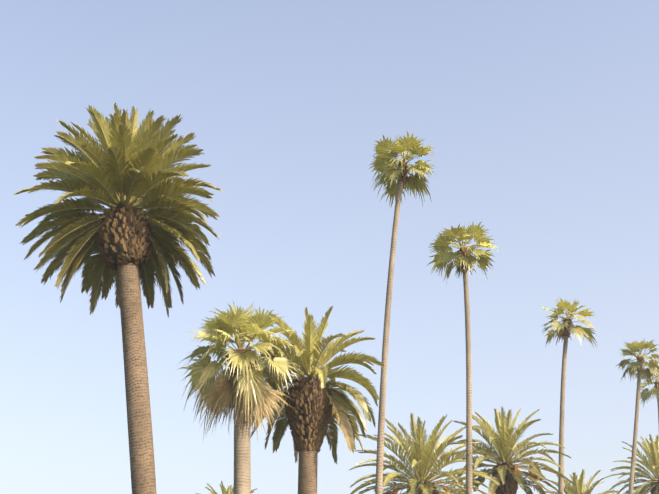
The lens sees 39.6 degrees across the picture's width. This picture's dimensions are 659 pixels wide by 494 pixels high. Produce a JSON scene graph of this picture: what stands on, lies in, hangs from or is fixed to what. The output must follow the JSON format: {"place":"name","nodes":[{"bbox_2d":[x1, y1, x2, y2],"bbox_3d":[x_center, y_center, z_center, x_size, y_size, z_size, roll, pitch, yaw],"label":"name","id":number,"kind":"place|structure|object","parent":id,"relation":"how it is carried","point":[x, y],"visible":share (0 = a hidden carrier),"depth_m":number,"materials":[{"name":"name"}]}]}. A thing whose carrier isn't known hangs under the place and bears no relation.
{"place":"outdoors","nodes":[
{"label":"outdoors","id":0,"kind":"place"},
{"bbox_2d":[0,0,658,493],"label":"sky","id":1,"kind":"structure","parent":0,"point":[540,118],"materials":[{"name":"blue"}]},
{"label":"ground","id":2,"kind":"structure","parent":0,"visible":0},
{"bbox_2d":[13,102,222,493],"bbox_3d":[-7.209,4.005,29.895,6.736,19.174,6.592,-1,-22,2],"label":"palm tree","id":3,"kind":"object","parent":2,"relation":"on","point":[129,171],"visible":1,"depth_m":31.12,"materials":[{"name":"green plant"}]},
{"bbox_2d":[195,481,256,493],"bbox_3d":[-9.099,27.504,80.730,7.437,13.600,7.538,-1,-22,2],"label":"palm tree","id":4,"kind":"object","parent":2,"relation":"on","point":[223,489],"visible":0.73,"depth_m":82.45,"materials":[{"name":"green plant"}]},
{"bbox_2d":[176,302,301,493],"bbox_3d":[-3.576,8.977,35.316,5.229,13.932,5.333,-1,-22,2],"label":"palm tree","id":5,"kind":"object","parent":2,"relation":"on","point":[242,388],"visible":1,"depth_m":36.09,"materials":[{"name":"green plant"}]},
{"bbox_2d":[250,306,384,493],"bbox_3d":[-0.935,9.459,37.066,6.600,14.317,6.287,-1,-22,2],"label":"palm tree","id":6,"kind":"object","parent":2,"relation":"on","point":[318,403],"visible":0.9,"depth_m":37.81,"materials":[{"name":"green plant"}]},
{"bbox_2d":[369,130,436,493],"bbox_3d":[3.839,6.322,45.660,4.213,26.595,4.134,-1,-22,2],"label":"palm tree","id":7,"kind":"object","parent":2,"relation":"on","point":[412,182],"visible":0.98,"depth_m":49.17,"materials":[{"name":"green plant"}]},
{"bbox_2d":[349,413,499,493],"bbox_3d":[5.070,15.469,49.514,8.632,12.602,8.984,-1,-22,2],"label":"palm tree","id":8,"kind":"object","parent":2,"relation":"on","point":[420,456],"visible":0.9,"depth_m":50.18,"materials":[{"name":"green plant"}]},
{"bbox_2d":[427,221,500,493],"bbox_3d":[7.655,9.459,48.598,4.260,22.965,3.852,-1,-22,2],"label":"palm tree","id":9,"kind":"object","parent":2,"relation":"on","point":[463,258],"visible":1,"depth_m":51.59,"materials":[{"name":"green plant"}]},
{"bbox_2d":[446,406,574,493],"bbox_3d":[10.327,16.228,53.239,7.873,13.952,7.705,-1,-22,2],"label":"palm tree","id":10,"kind":"object","parent":2,"relation":"on","point":[507,474],"visible":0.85,"depth_m":54.10,"materials":[{"name":"green plant"}]},
{"bbox_2d":[540,298,597,493],"bbox_3d":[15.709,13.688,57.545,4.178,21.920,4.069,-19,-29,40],"label":"palm tree","id":11,"kind":"object","parent":2,"relation":"on","point":[567,325],"visible":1,"depth_m":60.12,"materials":[{"name":"green plant"}]},
{"bbox_2d":[545,469,619,493],"bbox_3d":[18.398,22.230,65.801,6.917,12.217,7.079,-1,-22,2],"label":"palm tree","id":12,"kind":"object","parent":2,"relation":"on","point":[579,486],"visible":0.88,"depth_m":67.04,"materials":[{"name":"green plant"}]},
{"bbox_2d":[604,434,658,493],"bbox_3d":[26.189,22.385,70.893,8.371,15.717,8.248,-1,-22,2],"label":"palm tree","id":13,"kind":"object","parent":2,"relation":"on","point":[651,449],"visible":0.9,"depth_m":72.42,"materials":[{"name":"green plant"}]},
{"bbox_2d":[616,339,658,493],"bbox_3d":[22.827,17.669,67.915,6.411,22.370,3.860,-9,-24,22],"label":"palm tree","id":14,"kind":"object","parent":2,"relation":"on","point":[634,347],"visible":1,"depth_m":70.42,"materials":[{"name":"green plant"}]},
{"bbox_2d":[634,367,658,423],"bbox_3d":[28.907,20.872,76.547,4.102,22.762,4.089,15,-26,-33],"label":"palm tree","id":15,"kind":"object","parent":2,"relation":"on","point":[645,394],"visible":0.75,"depth_m":79.84,"materials":[{"name":"green plant"}]}
]}

